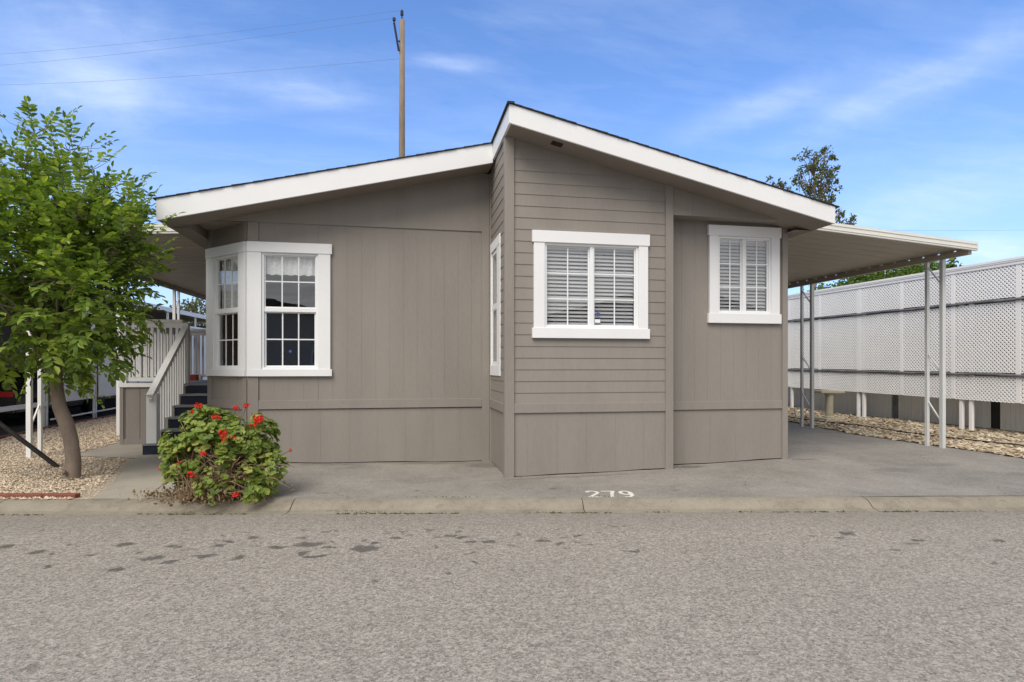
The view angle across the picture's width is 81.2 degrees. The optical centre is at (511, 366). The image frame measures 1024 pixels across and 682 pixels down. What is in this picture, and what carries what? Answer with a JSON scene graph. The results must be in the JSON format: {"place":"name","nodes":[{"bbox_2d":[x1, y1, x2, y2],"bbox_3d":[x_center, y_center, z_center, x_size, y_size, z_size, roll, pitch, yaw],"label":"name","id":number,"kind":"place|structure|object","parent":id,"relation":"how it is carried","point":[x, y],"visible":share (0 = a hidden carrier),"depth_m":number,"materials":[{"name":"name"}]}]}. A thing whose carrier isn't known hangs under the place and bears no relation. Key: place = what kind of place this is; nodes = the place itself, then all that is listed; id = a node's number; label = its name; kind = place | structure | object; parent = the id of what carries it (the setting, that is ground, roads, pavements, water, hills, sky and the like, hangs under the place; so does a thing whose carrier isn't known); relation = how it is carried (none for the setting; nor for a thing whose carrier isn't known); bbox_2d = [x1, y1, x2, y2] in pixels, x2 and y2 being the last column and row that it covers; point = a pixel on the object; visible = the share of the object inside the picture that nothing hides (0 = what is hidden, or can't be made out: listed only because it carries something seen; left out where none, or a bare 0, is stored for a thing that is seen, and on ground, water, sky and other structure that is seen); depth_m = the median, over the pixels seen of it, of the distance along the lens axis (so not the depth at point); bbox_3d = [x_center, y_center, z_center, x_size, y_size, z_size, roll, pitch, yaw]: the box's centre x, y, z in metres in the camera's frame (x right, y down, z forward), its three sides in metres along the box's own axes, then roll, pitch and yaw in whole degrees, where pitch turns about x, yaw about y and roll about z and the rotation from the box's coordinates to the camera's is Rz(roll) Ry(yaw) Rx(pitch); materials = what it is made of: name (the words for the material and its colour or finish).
{"place":"outdoors","nodes":[
{"label":"outdoors","id":0,"kind":"place"},
{"bbox_2d":[0,398,115,435],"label":"driveway","id":1,"kind":"structure","parent":0,"point":[16,423],"depth_m":16.46,"materials":[{"name":"concrete"}]},
{"bbox_2d":[0,368,104,423],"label":"parked car","id":2,"kind":"object","parent":1,"relation":"on","point":[8,398],"visible":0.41,"depth_m":14.44,"materials":[{"name":"paint"}]},
{"bbox_2d":[0,274,206,426],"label":"neighbour carport","id":3,"kind":"object","parent":1,"relation":"on","point":[106,388],"visible":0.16,"depth_m":19.06,"materials":[{"name":"white metal"}]},
{"bbox_2d":[0,416,133,499],"bbox_3d":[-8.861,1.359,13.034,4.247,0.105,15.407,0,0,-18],"label":"gravel ground","id":4,"kind":"structure","parent":0,"point":[90,493],"depth_m":8.21,"materials":[{"name":"beige gravel"}]},
{"bbox_2d":[0,421,59,467],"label":"leaning stake","id":5,"kind":"object","parent":4,"relation":"on","point":[38,452],"visible":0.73,"depth_m":8.14,"materials":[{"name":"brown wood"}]},
{"bbox_2d":[0,493,79,498],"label":"brick edging","id":6,"kind":"object","parent":4,"relation":"on","point":[43,495],"visible":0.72,"depth_m":6.39,"materials":[{"name":"red brick"}]},
{"bbox_2d":[0,414,115,438],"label":"brick edging","id":7,"kind":"object","parent":4,"relation":"on","point":[22,432],"visible":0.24,"depth_m":13.66,"materials":[{"name":"red brick"}]},
{"bbox_2d":[0,95,185,479],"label":"leafy tree","id":8,"kind":"object","parent":4,"relation":"on","point":[59,242],"visible":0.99,"depth_m":7.16,"materials":[{"name":"green plant"}]},
{"bbox_2d":[9,224,205,457],"bbox_3d":[-7.290,-0.408,14.646,2.600,3.649,11.514,0,0,-11],"label":"porch awning","id":9,"kind":"object","parent":4,"relation":"on","point":[188,276],"visible":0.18,"depth_m":11.57,"materials":[{"name":"beige metal"}]},
{"bbox_2d":[81,443,209,498],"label":"walkway","id":10,"kind":"structure","parent":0,"point":[140,472],"depth_m":7.66,"materials":[{"name":"concrete"}]},
{"bbox_2d":[118,319,206,454],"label":"porch deck","id":11,"kind":"structure","parent":10,"relation":"on","point":[155,409],"depth_m":10.77,"materials":[{"name":"beige paint"}]},
{"bbox_2d":[190,375,198,379],"bbox_3d":[-7.239,0.245,13.401,0.340,0.130,0.180,0,0,-11],"label":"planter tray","id":12,"kind":"object","parent":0,"point":[194,377],"visible":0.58,"depth_m":13.34,"materials":[{"name":"red plastic"}]},
{"bbox_2d":[0,511,1023,681],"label":"road","id":13,"kind":"structure","parent":0,"point":[748,597],"depth_m":3.88,"materials":[{"name":"grey asphalt"}]},
{"bbox_2d":[0,0,1023,325],"label":"sky","id":14,"kind":"structure","parent":0,"point":[919,104],"materials":[{"name":"blue"}]},
{"bbox_2d":[81,422,1018,512],"bbox_3d":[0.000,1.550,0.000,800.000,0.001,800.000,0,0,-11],"label":"ground","id":15,"kind":"structure","parent":0,"point":[793,422],"depth_m":10.19,"materials":[{"name":"grey concrete"}]},
{"bbox_2d":[169,297,205,325],"bbox_3d":[-18.375,-1.250,34.102,3.100,5.635,2.490,0,0,-29],"label":"olive tree","id":16,"kind":"object","parent":15,"relation":"on","point":[188,308],"visible":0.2,"depth_m":33.78,"materials":[{"name":"green plant"}]},
{"bbox_2d":[185,298,205,325],"bbox_3d":[-19.036,-1.613,38.064,3.830,6.353,2.807,0,0,-23],"label":"olive tree","id":17,"kind":"object","parent":15,"relation":"on","point":[204,305],"visible":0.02,"depth_m":37.74,"materials":[{"name":"green plant"}]},
{"bbox_2d":[393,10,404,156],"bbox_3d":[-5.090,-7.285,26.897,0.633,17.671,0.328,0,0,-41],"label":"utility pole","id":18,"kind":"object","parent":15,"relation":"on","point":[401,46],"visible":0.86,"depth_m":26.89,"materials":[{"name":"brown wood"}]},
{"bbox_2d":[8,18,391,64],"bbox_3d":[-21.357,-14.306,26.973,32.165,2.597,0.008,0,0,1],"label":"power line","id":19,"kind":"object","parent":18,"relation":"attached to","point":[209,43],"visible":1,"depth_m":26.85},
{"bbox_2d":[13,59,392,84],"bbox_3d":[-21.337,-13.281,26.997,32.528,1.247,0.009,0,0,0],"label":"power line","id":20,"kind":"object","parent":18,"relation":"attached to","point":[196,75],"visible":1,"depth_m":26.98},
{"bbox_2d":[8,10,400,53],"bbox_3d":[-21.327,-14.806,26.999,32.705,2.598,0.008,0,0,0],"label":"power line","id":21,"kind":"object","parent":18,"relation":"attached to","point":[210,34],"visible":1,"depth_m":27.00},
{"bbox_2d":[153,101,839,477],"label":"house","id":22,"kind":"structure","parent":15,"relation":"on","point":[525,291],"depth_m":8.59,"materials":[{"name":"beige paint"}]},
{"bbox_2d":[205,241,246,375],"bbox_3d":[-4.170,-0.819,8.813,1.024,1.916,0.164,0,0,34],"label":"window","id":23,"kind":"structure","parent":22,"relation":"in","point":[233,257],"depth_m":8.87,"materials":[{"name":"white plastic"}]},
{"bbox_2d":[247,241,331,375],"bbox_3d":[-3.198,-0.819,8.632,1.161,1.916,0.154,0,0,-11],"label":"window","id":24,"kind":"structure","parent":22,"relation":"in","point":[263,258],"depth_m":8.60,"materials":[{"name":"white plastic"}]},
{"bbox_2d":[490,233,500,375],"bbox_3d":[-0.219,-0.856,8.664,0.071,1.972,0.868,0,0,-11],"label":"window","id":25,"kind":"structure","parent":22,"relation":"in","point":[495,260],"depth_m":8.68,"materials":[{"name":"white plastic"}]},
{"bbox_2d":[532,230,649,338],"bbox_3d":[1.059,-1.085,8.046,1.637,1.416,0.152,0,0,-11],"label":"window","id":26,"kind":"structure","parent":22,"relation":"in","point":[544,241],"depth_m":8.03,"materials":[{"name":"white plastic"}]},
{"bbox_2d":[707,224,781,323],"bbox_3d":[3.381,-1.336,8.752,1.163,1.411,0.152,0,0,-11],"label":"window","id":27,"kind":"structure","parent":22,"relation":"in","point":[744,236],"depth_m":8.74,"materials":[{"name":"white plastic"}]},
{"bbox_2d":[0,496,1023,514],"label":"kerb","id":28,"kind":"structure","parent":15,"relation":"on","point":[527,505],"depth_m":6.27,"materials":[{"name":"concrete"}]},
{"bbox_2d":[0,495,995,514],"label":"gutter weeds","id":29,"kind":"object","parent":28,"relation":"on","point":[529,512],"visible":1,"depth_m":6.11,"materials":[{"name":"green plant"}]},
{"bbox_2d":[766,145,857,289],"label":"tall tree","id":30,"kind":"object","parent":15,"relation":"on","point":[822,190],"visible":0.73,"depth_m":44.80,"materials":[{"name":"green plant"}]},
{"bbox_2d":[807,279,841,291],"bbox_3d":[18.634,-1.749,33.923,5.736,6.616,4.738,0,0,-11],"label":"bushy tree","id":31,"kind":"object","parent":15,"relation":"on","point":[821,287],"depth_m":33.66,"materials":[{"name":"green plant"}]},
{"bbox_2d":[825,263,907,288],"bbox_3d":[18.680,-2.084,30.002,5.600,7.301,4.431,0,0,-11],"label":"bushy tree","id":32,"kind":"object","parent":15,"relation":"on","point":[869,277],"visible":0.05,"depth_m":29.20,"materials":[{"name":"green plant"}]},
{"bbox_2d":[891,258,953,393],"bbox_3d":[19.282,-1.820,27.948,3.793,6.774,3.106,0,0,-11],"label":"bushy tree","id":33,"kind":"object","parent":15,"relation":"on","point":[916,269],"visible":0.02,"depth_m":27.61,"materials":[{"name":"green leaf"},{"name":"grey brown bark"}]},
{"bbox_2d":[936,258,963,268],"bbox_3d":[20.470,-1.806,27.982,2.197,6.744,2.040,0,0,-11],"label":"bushy tree","id":34,"kind":"object","parent":15,"relation":"on","point":[949,264],"depth_m":27.82,"materials":[{"name":"green plant"}]},
{"bbox_2d":[231,422,1023,498],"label":"driveway","id":35,"kind":"structure","parent":0,"point":[822,462],"depth_m":7.62,"materials":[{"name":"concrete"}]},
{"bbox_2d":[127,402,293,507],"bbox_3d":[-3.163,0.911,6.422,1.640,1.053,1.143,0,0,-11],"label":"geranium bush","id":36,"kind":"object","parent":35,"relation":"on","point":[241,460],"visible":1,"depth_m":6.33,"materials":[{"name":"green plant"}]},
{"bbox_2d":[585,491,634,496],"bbox_3d":[1.087,1.414,6.642,0.528,0.005,0.362,0,0,-1],"label":"lot number","id":37,"kind":"object","parent":35,"relation":"on","point":[631,494],"visible":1,"depth_m":6.66,"materials":[{"name":"white paint"}]},
{"bbox_2d":[788,223,977,447],"bbox_3d":[4.627,-0.448,16.155,3.220,3.675,13.964,0,0,-11],"label":"carport","id":38,"kind":"object","parent":35,"relation":"on","point":[836,251],"visible":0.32,"depth_m":10.39,"materials":[{"name":"beige metal"}]},
{"bbox_2d":[788,406,1023,457],"bbox_3d":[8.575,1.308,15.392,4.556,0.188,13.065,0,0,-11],"label":"wood chips","id":39,"kind":"object","parent":0,"point":[1003,436],"visible":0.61,"depth_m":12.13,"materials":[{"name":"beige wood"}]},
{"bbox_2d":[814,390,844,420],"bbox_3d":[7.885,0.983,14.848,0.660,0.776,0.460,0,0,-11],"label":"pedestal table","id":40,"kind":"object","parent":39,"relation":"on","point":[829,397],"visible":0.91,"depth_m":14.76,"materials":[{"name":"beige concrete"}]},
{"bbox_2d":[788,263,1023,430],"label":"lattice screen","id":41,"kind":"object","parent":39,"relation":"on","point":[862,335],"visible":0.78,"depth_m":13.73,"materials":[{"name":"white plastic"}]},
{"bbox_2d":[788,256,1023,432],"bbox_3d":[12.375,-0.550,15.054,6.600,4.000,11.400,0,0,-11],"label":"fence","id":42,"kind":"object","parent":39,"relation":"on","point":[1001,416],"depth_m":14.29,"materials":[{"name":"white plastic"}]},
{"bbox_2d":[788,416,1023,445],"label":"irrigation hose","id":43,"kind":"object","parent":39,"relation":"on","point":[918,433],"visible":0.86,"depth_m":11.72,"materials":[{"name":"black rubber"}]},
{"bbox_2d":[892,230,984,230],"bbox_3d":[28.000,-9.182,40.001,28.001,0.161,0.011,0,0,0],"label":"power line","id":44,"kind":"object","parent":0,"point":[940,230],"visible":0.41,"depth_m":40.00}
]}

